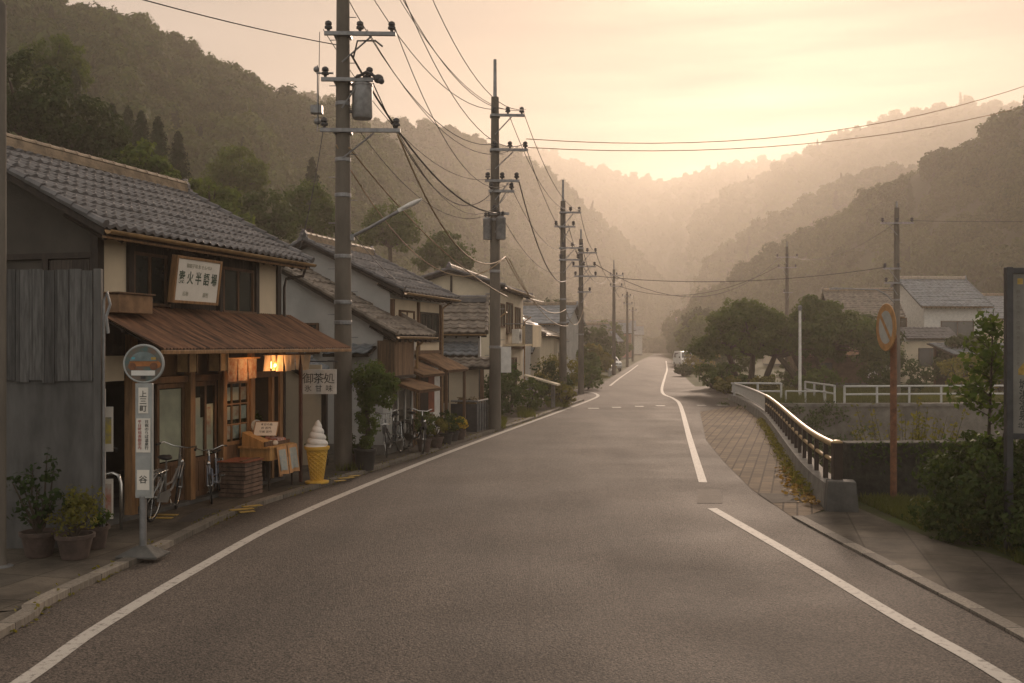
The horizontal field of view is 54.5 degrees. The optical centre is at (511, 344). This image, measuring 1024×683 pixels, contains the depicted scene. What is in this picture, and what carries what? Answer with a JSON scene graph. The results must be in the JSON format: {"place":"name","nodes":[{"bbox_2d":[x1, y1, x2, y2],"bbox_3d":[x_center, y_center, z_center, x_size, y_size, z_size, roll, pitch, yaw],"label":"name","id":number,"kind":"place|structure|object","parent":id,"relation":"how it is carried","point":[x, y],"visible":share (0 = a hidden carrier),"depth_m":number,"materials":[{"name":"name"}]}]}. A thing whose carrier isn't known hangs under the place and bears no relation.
{"place":"outdoors","nodes":[
{"label":"outdoors","id":0,"kind":"place"},
{"bbox_2d":[0,399,576,620],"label":"pavement","id":1,"kind":"structure","parent":0,"point":[23,579],"depth_m":11.90,"materials":[{"name":"grey concrete"}]},
{"bbox_2d":[0,0,13,568],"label":"steel pole","id":2,"kind":"object","parent":1,"relation":"on","point":[3,561],"visible":0.93,"depth_m":10.94,"materials":[{"name":"metal"}]},
{"bbox_2d":[6,470,73,558],"bbox_3d":[-5.490,1.954,11.551,0.720,0.972,0.700,0,0,-35],"label":"potted plant","id":3,"kind":"object","parent":1,"relation":"on","point":[38,540],"visible":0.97,"depth_m":11.41,"materials":[{"name":"green plant"}]},
{"bbox_2d":[21,447,60,527],"bbox_3d":[-5.542,1.834,11.739,0.431,1.232,0.406,0,0,-18],"label":"potted plant","id":4,"kind":"object","parent":1,"relation":"on","point":[36,487],"visible":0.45,"depth_m":11.73,"materials":[{"name":"green plant"}]},
{"bbox_2d":[6,269,111,548],"bbox_3d":[-5.694,0.770,12.007,1.717,3.380,0.178,0,0,-4],"label":"board fence","id":5,"kind":"object","parent":1,"relation":"on","point":[56,320],"visible":0.88,"depth_m":11.98,"materials":[{"name":"grey wood"}]},
{"bbox_2d":[43,484,106,560],"bbox_3d":[-5.001,2.007,11.447,0.643,0.865,0.565,0,0,13],"label":"potted plant","id":6,"kind":"object","parent":1,"relation":"on","point":[74,544],"visible":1,"depth_m":11.31,"materials":[{"name":"green plant"}]},
{"bbox_2d":[81,507,113,549],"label":"potted plant","id":7,"kind":"object","parent":1,"relation":"on","point":[99,540],"visible":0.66,"depth_m":11.88,"materials":[{"name":"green plant"}]},
{"bbox_2d":[105,389,112,518],"bbox_3d":[-5.114,1.500,12.445,0.260,1.900,0.119,0,0,-10],"label":"poster board","id":8,"kind":"object","parent":1,"relation":"on","point":[109,448],"visible":0.22,"depth_m":12.40,"materials":[{"name":"white paint"}]},
{"bbox_2d":[115,344,169,559],"bbox_3d":[-4.269,1.217,11.529,0.512,2.456,0.360,0,0,6],"label":"bus stop sign","id":9,"kind":"object","parent":1,"relation":"on","point":[143,365],"visible":1,"depth_m":11.50,"materials":[{"name":"metal"}]},
{"bbox_2d":[136,441,196,521],"bbox_3d":[-4.930,1.941,14.284,0.597,1.014,1.766,8,0,-1],"label":"bicycle","id":10,"kind":"object","parent":1,"relation":"on","point":[164,495],"visible":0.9,"depth_m":14.16,"materials":[{"name":"grey metal"}]},
{"bbox_2d":[6,132,351,525],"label":"wooden shop","id":11,"kind":"structure","parent":1,"relation":"on","point":[125,228],"depth_m":15.24,"materials":[{"name":"tile"}]},
{"bbox_2d":[103,291,155,313],"bbox_3d":[-5.248,-0.562,13.444,0.460,0.275,0.780,0,0,16],"label":"wooden box","id":12,"kind":"object","parent":11,"relation":"on","point":[130,303],"visible":0.77,"depth_m":13.27,"materials":[{"name":"brown wood"}]},
{"bbox_2d":[134,251,170,306],"bbox_3d":[-5.260,-0.948,14.469,0.095,0.765,0.870,0,0,16],"label":"window","id":13,"kind":"structure","parent":11,"relation":"in","point":[150,270],"depth_m":14.55,"materials":[{"name":"brown wood"}]},
{"bbox_2d":[155,383,184,505],"bbox_3d":[-5.161,1.480,15.023,0.040,1.800,0.690,0,0,16],"label":"door","id":14,"kind":"structure","parent":11,"relation":"in","point":[173,465],"depth_m":15.00,"materials":[{"name":"brown wood"}]},
{"bbox_2d":[175,349,197,372],"bbox_3d":[-4.715,0.135,14.427,0.230,0.530,0.230,0,0,16],"label":"paper lantern","id":15,"kind":"object","parent":11,"relation":"hanging from","point":[188,363],"visible":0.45,"depth_m":14.34,"materials":[{"name":"beige paper"}]},
{"bbox_2d":[167,254,222,305],"bbox_3d":[-4.778,-0.969,15.046,0.100,0.698,1.196,7,2,15],"label":"shop signboard","id":16,"kind":"object","parent":11,"relation":"attached to","point":[193,280],"visible":1,"depth_m":14.94},
{"bbox_2d":[196,381,206,496],"bbox_3d":[-4.954,1.480,15.692,0.040,1.800,0.430,0,0,16],"label":"door","id":17,"kind":"structure","parent":11,"relation":"in","point":[201,471],"depth_m":15.84,"materials":[{"name":"brown wood"}]},
{"bbox_2d":[200,380,216,492],"bbox_3d":[-4.900,1.480,16.071,0.040,1.800,0.410,0,0,16],"label":"door","id":18,"kind":"structure","parent":11,"relation":"in","point":[212,456],"depth_m":16.21,"materials":[{"name":"brown wood"}]},
{"bbox_2d":[227,379,248,458],"bbox_3d":[-4.656,1.480,16.761,0.040,1.800,0.810,0,0,16],"label":"door","id":19,"kind":"structure","parent":11,"relation":"in","point":[233,451],"depth_m":16.81,"materials":[{"name":"brown wood"}]},
{"bbox_2d":[223,266,256,313],"bbox_3d":[-4.616,-0.907,16.787,0.095,0.765,1.040,0,0,16],"label":"window","id":20,"kind":"structure","parent":11,"relation":"in","point":[238,284],"depth_m":16.78,"materials":[{"name":"brown wood"}]},
{"bbox_2d":[228,357,259,381],"bbox_3d":[-4.332,0.389,16.033,0.052,0.386,1.000,0,0,16],"label":"short curtain","id":21,"kind":"object","parent":11,"relation":"hanging from","point":[240,363],"visible":0.94,"depth_m":16.00,"materials":[{"name":"brown fabric"}]},
{"bbox_2d":[263,353,313,370],"bbox_3d":[-3.673,0.282,16.379,0.102,0.293,1.700,0,0,16],"label":"short curtain","id":22,"kind":"object","parent":11,"relation":"hanging from","point":[293,357],"visible":1,"depth_m":16.31,"materials":[{"name":"beige fabric"}]},
{"bbox_2d":[289,361,337,393],"bbox_3d":[-3.930,0.614,18.852,1.260,0.632,0.050,0,0,1],"label":"hanging sign","id":23,"kind":"object","parent":11,"relation":"attached to","point":[319,381],"visible":0.99,"depth_m":18.83,"materials":[{"name":"white paint"}]},
{"bbox_2d":[197,445,226,503],"bbox_3d":[-4.707,2.009,15.760,0.514,0.872,1.519,-6,1,-6],"label":"bicycle","id":24,"kind":"object","parent":1,"relation":"on","point":[215,481],"visible":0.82,"depth_m":15.51,"materials":[{"name":"grey metal"}]},
{"bbox_2d":[219,476,262,497],"bbox_3d":[-4.420,2.304,16.220,0.460,0.272,0.580,0,0,16],"label":"wooden crate","id":25,"kind":"object","parent":1,"relation":"on","point":[241,488],"visible":0.91,"depth_m":15.98,"materials":[{"name":"brown wood"}]},
{"bbox_2d":[219,460,261,479],"bbox_3d":[-4.420,2.029,16.220,0.460,0.272,0.580,0,0,13],"label":"wooden crate","id":26,"kind":"object","parent":25,"relation":"on","point":[240,471],"visible":0.91,"depth_m":15.97,"materials":[{"name":"brown wood"}]},
{"bbox_2d":[238,442,294,490],"bbox_3d":[-4.210,2.072,17.090,0.605,0.735,0.868,0,0,16],"label":"sale table","id":27,"kind":"object","parent":1,"relation":"on","point":[269,454],"visible":0.67,"depth_m":16.71,"materials":[{"name":"brown wood"}]},
{"bbox_2d":[310,0,421,469],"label":"utility pole","id":28,"kind":"object","parent":1,"relation":"on","point":[360,91],"visible":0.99,"depth_m":19.45,"materials":[{"name":"concrete"}]},
{"bbox_2d":[372,409,408,457],"bbox_3d":[-2.668,1.939,22.133,0.598,1.014,1.754,-6,-1,10],"label":"bicycle","id":29,"kind":"object","parent":1,"relation":"on","point":[393,439],"visible":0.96,"depth_m":22.03,"materials":[{"name":"grey metal"}]},
{"bbox_2d":[451,396,488,431],"bbox_3d":[-1.233,1.952,28.608,0.862,0.986,1.127,0,0,14],"label":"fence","id":30,"kind":"object","parent":1,"relation":"on","point":[477,416],"visible":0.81,"depth_m":28.12,"materials":[{"name":"metal"}]},
{"bbox_2d":[484,373,522,414],"bbox_3d":[-0.590,1.831,34.096,1.876,1.890,1.612,0,0,-27],"label":"shrub","id":31,"kind":"object","parent":1,"relation":"on","point":[505,389],"visible":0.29,"depth_m":33.90,"materials":[{"name":"green plant"}]},
{"bbox_2d":[483,59,527,430],"bbox_3d":[-0.186,-2.800,28.810,1.289,11.000,0.490,0,0,11],"label":"utility pole","id":32,"kind":"object","parent":1,"relation":"on","point":[494,229],"visible":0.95,"depth_m":28.79,"materials":[{"name":"concrete"}]},
{"bbox_2d":[509,377,549,410],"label":"shrub","id":33,"kind":"object","parent":1,"relation":"on","point":[536,402],"visible":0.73,"depth_m":37.17,"materials":[{"name":"green plant"}]},
{"bbox_2d":[529,358,574,399],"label":"shrub","id":34,"kind":"object","parent":1,"relation":"on","point":[550,367],"visible":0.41,"depth_m":42.56,"materials":[{"name":"green plant"}]},
{"bbox_2d":[554,180,583,397],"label":"utility pole","id":35,"kind":"object","parent":1,"relation":"on","point":[563,341],"visible":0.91,"depth_m":42.04,"materials":[{"name":"concrete"}]},
{"bbox_2d":[304,420,329,483],"bbox_3d":[-3.448,1.884,17.593,0.444,1.112,0.444,0,0,-20],"label":"ice cream sign","id":36,"kind":"object","parent":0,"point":[316,447],"visible":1,"depth_m":17.47,"materials":[{"name":"white paint"}]},
{"bbox_2d":[195,112,474,263],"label":"hill","id":37,"kind":"structure","parent":0,"point":[284,160],"depth_m":160.14,"materials":[{"name":"green plant"}]},
{"bbox_2d":[6,46,89,142],"bbox_3d":[-19.842,-7.508,40.086,5.101,8.550,4.217,0,0,0],"label":"tree","id":38,"kind":"object","parent":37,"relation":"on","point":[33,111],"visible":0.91,"depth_m":39.31,"materials":[{"name":"green plant"}]},
{"bbox_2d":[11,32,94,99],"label":"tree","id":39,"kind":"object","parent":37,"relation":"on","point":[62,47],"visible":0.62,"depth_m":61.08,"materials":[{"name":"green plant"}]},
{"bbox_2d":[32,94,135,161],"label":"tree","id":40,"kind":"object","parent":37,"relation":"on","point":[95,141],"visible":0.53,"depth_m":42.25,"materials":[{"name":"green plant"}]},
{"bbox_2d":[129,110,150,161],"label":"conifer","id":41,"kind":"object","parent":37,"relation":"on","point":[140,130],"visible":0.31,"depth_m":56.83,"materials":[{"name":"green plant"}]},
{"bbox_2d":[113,137,181,179],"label":"tree","id":42,"kind":"object","parent":37,"relation":"on","point":[159,164],"visible":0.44,"depth_m":40.36,"materials":[{"name":"green plant"}]},
{"bbox_2d":[148,116,175,169],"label":"conifer","id":43,"kind":"object","parent":37,"relation":"on","point":[159,140],"visible":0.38,"depth_m":55.82,"materials":[{"name":"green plant"}]},
{"bbox_2d":[170,130,191,180],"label":"conifer","id":44,"kind":"object","parent":37,"relation":"on","point":[178,159],"visible":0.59,"depth_m":59.80,"materials":[{"name":"green plant"}]},
{"bbox_2d":[188,176,256,226],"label":"tree","id":45,"kind":"object","parent":37,"relation":"on","point":[224,200],"visible":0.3,"depth_m":43.58,"materials":[{"name":"green plant"}]},
{"bbox_2d":[200,144,270,202],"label":"tree","id":46,"kind":"object","parent":37,"relation":"on","point":[255,176],"visible":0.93,"depth_m":65.27,"materials":[{"name":"green plant"}]},
{"bbox_2d":[232,188,301,243],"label":"tree","id":47,"kind":"object","parent":37,"relation":"on","point":[282,219],"visible":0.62,"depth_m":49.35,"materials":[{"name":"green plant"}]},
{"bbox_2d":[272,179,334,236],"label":"tree","id":48,"kind":"object","parent":37,"relation":"on","point":[301,193],"visible":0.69,"depth_m":57.28,"materials":[{"name":"green plant"}]},
{"bbox_2d":[353,198,422,261],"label":"tree","id":49,"kind":"object","parent":37,"relation":"on","point":[403,226],"visible":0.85,"depth_m":69.39,"materials":[{"name":"green plant"}]},
{"bbox_2d":[410,230,476,272],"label":"tree","id":50,"kind":"object","parent":37,"relation":"on","point":[435,254],"visible":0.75,"depth_m":73.29,"materials":[{"name":"green plant"}]},
{"bbox_2d":[365,120,648,318],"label":"hill","id":51,"kind":"structure","parent":0,"point":[529,194],"depth_m":414.25,"materials":[{"name":"green plant"}]},
{"bbox_2d":[0,353,1023,682],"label":"road","id":52,"kind":"structure","parent":0,"point":[646,567],"depth_m":10.14,"materials":[{"name":"grey asphalt"}]},
{"bbox_2d":[0,399,583,638],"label":"kerb","id":53,"kind":"structure","parent":52,"relation":"on","point":[26,613],"depth_m":12.28,"materials":[{"name":"concrete"}]},
{"bbox_2d":[10,406,561,632],"bbox_3d":[-2.216,2.445,20.650,1.862,0.139,37.548,0,0,10],"label":"moss","id":54,"kind":"object","parent":53,"relation":"on","point":[38,604],"visible":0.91,"depth_m":13.91,"materials":[{"name":"green plant"}]},
{"bbox_2d":[349,359,400,470],"bbox_3d":[-2.681,1.349,19.366,1.011,2.192,0.989,0,0,0],"label":"potted plant","id":55,"kind":"object","parent":53,"relation":"on","point":[375,386],"visible":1,"depth_m":19.34,"materials":[{"name":"green plant"}]},
{"bbox_2d":[413,410,437,451],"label":"potted plant","id":56,"kind":"object","parent":53,"relation":"on","point":[420,442],"visible":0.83,"depth_m":22.64,"materials":[{"name":"green plant"}]},
{"bbox_2d":[10,391,599,682],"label":"road line","id":57,"kind":"object","parent":52,"relation":"on","point":[51,660],"visible":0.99,"depth_m":10.29,"materials":[{"name":"paint"}]},
{"bbox_2d":[661,361,706,481],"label":"road line","id":58,"kind":"object","parent":52,"relation":"on","point":[701,477],"visible":0.98,"depth_m":25.38,"materials":[{"name":"paint"}]},
{"bbox_2d":[708,508,1021,682],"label":"road line","id":59,"kind":"object","parent":52,"relation":"on","point":[1000,675],"visible":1,"depth_m":9.32,"materials":[{"name":"paint"}]},
{"bbox_2d":[2,0,1023,354],"label":"forest","id":60,"kind":"object","parent":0,"point":[968,167],"depth_m":212.01,"materials":[{"name":"green plant"}]},
{"bbox_2d":[41,353,1020,611],"bbox_3d":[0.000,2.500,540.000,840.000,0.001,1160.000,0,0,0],"label":"ground","id":61,"kind":"structure","parent":0,"point":[761,369],"depth_m":15.21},
{"bbox_2d":[286,352,353,464],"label":"wall","id":62,"kind":"structure","parent":61,"relation":"on","point":[315,407],"depth_m":20.25,"materials":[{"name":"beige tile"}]},
{"bbox_2d":[282,267,440,454],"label":"house","id":63,"kind":"structure","parent":61,"relation":"on","point":[387,339],"depth_m":22.44,"materials":[{"name":"paint"}]},
{"bbox_2d":[389,388,414,441],"bbox_3d":[-2.555,1.597,23.105,0.095,1.195,1.460,0,0,14],"label":"window","id":64,"kind":"structure","parent":63,"relation":"in","point":[404,400],"depth_m":23.19,"materials":[{"name":"white paint"}]},
{"bbox_2d":[291,229,468,437],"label":"house","id":65,"kind":"structure","parent":61,"relation":"on","point":[414,296],"depth_m":25.31,"materials":[{"name":"tile"}]},
{"bbox_2d":[440,294,489,418],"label":"house","id":66,"kind":"structure","parent":61,"relation":"on","point":[466,320],"depth_m":29.94,"materials":[{"name":"tile"}]},
{"bbox_2d":[421,262,540,405],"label":"house","id":67,"kind":"structure","parent":61,"relation":"on","point":[517,336],"depth_m":37.71,"materials":[{"name":"paint"}]},
{"bbox_2d":[335,370,741,470],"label":"grass","id":68,"kind":"structure","parent":61,"relation":"on","point":[524,412],"depth_m":34.10,"materials":[{"name":"green plant"}]},
{"bbox_2d":[531,324,559,388],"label":"house","id":69,"kind":"structure","parent":61,"relation":"on","point":[548,336],"depth_m":58.41,"materials":[{"name":"paint"}]},
{"bbox_2d":[523,301,584,374],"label":"house","id":70,"kind":"structure","parent":61,"relation":"on","point":[534,312],"depth_m":66.71,"materials":[{"name":"grey tile"}]},
{"bbox_2d":[584,325,621,360],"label":"tree","id":71,"kind":"object","parent":61,"relation":"on","point":[605,342],"visible":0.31,"depth_m":97.32,"materials":[{"name":"green plant"}]},
{"bbox_2d":[674,313,714,362],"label":"tree","id":72,"kind":"object","parent":61,"relation":"on","point":[697,325],"visible":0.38,"depth_m":127.21,"materials":[{"name":"green plant"}]},
{"bbox_2d":[708,362,749,386],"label":"shrub","id":73,"kind":"object","parent":61,"relation":"on","point":[721,372],"visible":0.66,"depth_m":53.37,"materials":[{"name":"green plant"}]},
{"bbox_2d":[683,297,795,386],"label":"tree","id":74,"kind":"object","parent":61,"relation":"on","point":[751,329],"visible":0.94,"depth_m":53.97,"materials":[{"name":"green plant"}]},
{"bbox_2d":[776,294,889,389],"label":"tree","id":75,"kind":"object","parent":61,"relation":"on","point":[830,329],"visible":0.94,"depth_m":52.67,"materials":[{"name":"green plant"}]},
{"bbox_2d":[736,384,1003,402],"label":"railing","id":76,"kind":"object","parent":61,"relation":"on","point":[811,397],"depth_m":44.20,"materials":[{"name":"white metal"}]},
{"bbox_2d":[829,201,913,397],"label":"utility pole","id":77,"kind":"object","parent":61,"relation":"on","point":[896,283],"visible":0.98,"depth_m":44.88,"materials":[{"name":"concrete"}]},
{"bbox_2d":[849,342,908,387],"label":"shrub","id":78,"kind":"object","parent":61,"relation":"on","point":[864,371],"visible":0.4,"depth_m":55.99,"materials":[{"name":"green plant"}]},
{"bbox_2d":[876,304,896,497],"bbox_3d":[6.006,0.947,15.744,0.500,3.206,0.752,0,0,0],"label":"no parking sign","id":79,"kind":"object","parent":61,"relation":"on","point":[886,326],"visible":0.89,"depth_m":15.75,"materials":[{"name":"metal"}]},
{"bbox_2d":[792,516,1023,640],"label":"kerb","id":80,"kind":"structure","parent":61,"relation":"on","point":[1008,626],"depth_m":10.33,"materials":[{"name":"concrete"}]},
{"bbox_2d":[901,422,1023,555],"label":"hedge","id":81,"kind":"object","parent":61,"relation":"on","point":[991,491],"visible":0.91,"depth_m":12.43,"materials":[{"name":"green plant"}]},
{"bbox_2d":[932,333,1000,379],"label":"tree","id":82,"kind":"object","parent":61,"relation":"on","point":[953,341],"visible":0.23,"depth_m":57.55,"materials":[{"name":"green plant"}]},
{"bbox_2d":[934,307,1023,530],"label":"sapling","id":83,"kind":"object","parent":61,"relation":"on","point":[990,362],"visible":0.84,"depth_m":12.89,"materials":[{"name":"green plant"}]},
{"bbox_2d":[1004,267,1023,549],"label":"notice board","id":84,"kind":"object","parent":61,"relation":"on","point":[1013,353],"visible":1,"depth_m":11.96,"materials":[{"name":"metal"}]},
{"bbox_2d":[65,0,1023,180],"label":"sky","id":85,"kind":"structure","parent":0,"point":[621,73],"materials":[{"name":"beige"}]},
{"bbox_2d":[523,388,587,399],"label":"side road","id":86,"kind":"structure","parent":0,"point":[580,396],"depth_m":49.18,"materials":[{"name":"grey asphalt"}]},
{"bbox_2d":[572,229,596,393],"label":"utility pole","id":87,"kind":"object","parent":86,"relation":"on","point":[581,275],"visible":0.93,"depth_m":50.65,"materials":[{"name":"concrete"}]},
{"bbox_2d":[524,153,784,297],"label":"hill","id":88,"kind":"structure","parent":0,"point":[656,212],"depth_m":933.90,"materials":[{"name":"plant"}]},
{"bbox_2d":[700,405,822,515],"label":"block paving","id":89,"kind":"structure","parent":0,"point":[737,442],"depth_m":23.23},
{"bbox_2d":[754,417,813,495],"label":"weeds","id":90,"kind":"object","parent":89,"relation":"on","point":[766,427],"visible":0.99,"depth_m":20.43,"materials":[{"name":"green plant"}]},
{"bbox_2d":[672,118,1023,357],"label":"hill","id":91,"kind":"structure","parent":0,"point":[919,188],"depth_m":184.83,"materials":[{"name":"plant"}]},
{"bbox_2d":[695,386,1003,397],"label":"side road","id":92,"kind":"structure","parent":0,"point":[711,392],"depth_m":52.28,"materials":[{"name":"grey asphalt"}]},
{"bbox_2d":[789,365,846,390],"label":"shrub","id":93,"kind":"object","parent":92,"relation":"on","point":[823,372],"visible":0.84,"depth_m":49.56,"materials":[{"name":"green plant"}]},
{"bbox_2d":[787,347,867,387],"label":"house","id":94,"kind":"structure","parent":92,"relation":"on","point":[848,368],"depth_m":58.25,"materials":[{"name":"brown wood"}]},
{"bbox_2d":[869,353,937,392],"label":"shrub","id":95,"kind":"object","parent":92,"relation":"on","point":[924,375],"visible":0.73,"depth_m":49.54,"materials":[{"name":"green plant"}]},
{"bbox_2d":[927,342,1003,388],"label":"carport","id":96,"kind":"object","parent":92,"relation":"on","point":[947,349],"visible":0.22,"depth_m":58.43,"materials":[{"name":"grey metal"}]},
{"bbox_2d":[936,350,1000,391],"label":"shrub","id":97,"kind":"object","parent":92,"relation":"on","point":[955,367],"visible":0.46,"depth_m":48.90,"materials":[{"name":"green plant"}]},
{"bbox_2d":[690,106,1016,291],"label":"hill","id":98,"kind":"structure","parent":0,"point":[865,132],"depth_m":680.37,"materials":[{"name":"green plant"}]},
{"bbox_2d":[820,287,905,378],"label":"house","id":99,"kind":"structure","parent":0,"point":[868,301],"depth_m":69.19,"materials":[{"name":"tile"}]},
{"bbox_2d":[805,508,1023,627],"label":"pavement","id":100,"kind":"structure","parent":0,"point":[992,582],"depth_m":11.36,"materials":[{"name":"grey concrete"}]},
{"bbox_2d":[857,491,1023,564],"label":"grass","id":101,"kind":"structure","parent":0,"point":[895,505],"depth_m":14.71,"materials":[{"name":"green plant"}]},
{"bbox_2d":[889,276,993,382],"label":"house","id":102,"kind":"structure","parent":0,"point":[939,309],"depth_m":70.18,"materials":[{"name":"white tile"}]},
{"bbox_2d":[981,293,1003,342],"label":"house","id":103,"kind":"structure","parent":0,"point":[996,300],"depth_m":80.90,"materials":[{"name":"white paint"}]},
{"label":"river bed","id":104,"kind":"structure","parent":0,"visible":0},
{"bbox_2d":[728,382,858,511],"bbox_3d":[7.622,3.267,29.951,0.781,3.666,30.926,0,0,10],"label":"bridge railing","id":105,"kind":"object","parent":104,"relation":"on","point":[834,491],"visible":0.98,"depth_m":17.75,"materials":[{"name":"concrete"}]},
{"bbox_2d":[717,400,876,466],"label":"bank creeper","id":106,"kind":"object","parent":104,"relation":"on","point":[816,420],"visible":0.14,"depth_m":40.34,"materials":[{"name":"green plant"}]},
{"bbox_2d":[780,402,1018,466],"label":"canal wall","id":107,"kind":"structure","parent":104,"relation":"on","point":[971,421],"depth_m":41.80,"materials":[{"name":"concrete"}]},
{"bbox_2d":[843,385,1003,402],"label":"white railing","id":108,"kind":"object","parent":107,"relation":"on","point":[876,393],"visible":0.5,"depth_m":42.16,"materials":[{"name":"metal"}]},
{"bbox_2d":[847,397,969,440],"bbox_3d":[6.863,1.647,17.327,2.077,1.511,0.820,0,0,0],"label":"twiggy shrub","id":109,"kind":"object","parent":104,"relation":"on","point":[918,432],"visible":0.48,"depth_m":17.23,"materials":[{"name":"green plant"}]},
{"bbox_2d":[842,440,1023,498],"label":"mossy wall","id":110,"kind":"structure","parent":104,"relation":"on","point":[868,478],"depth_m":16.09,"materials":[{"name":"concrete"}]},
{"bbox_2d":[850,440,1019,481],"bbox_3d":[7.224,1.989,16.047,3.597,0.919,0.119,0,0,-3],"label":"wall creeper","id":111,"kind":"object","parent":110,"relation":"attached to","point":[904,449],"depth_m":15.99,"materials":[{"name":"green plant"}]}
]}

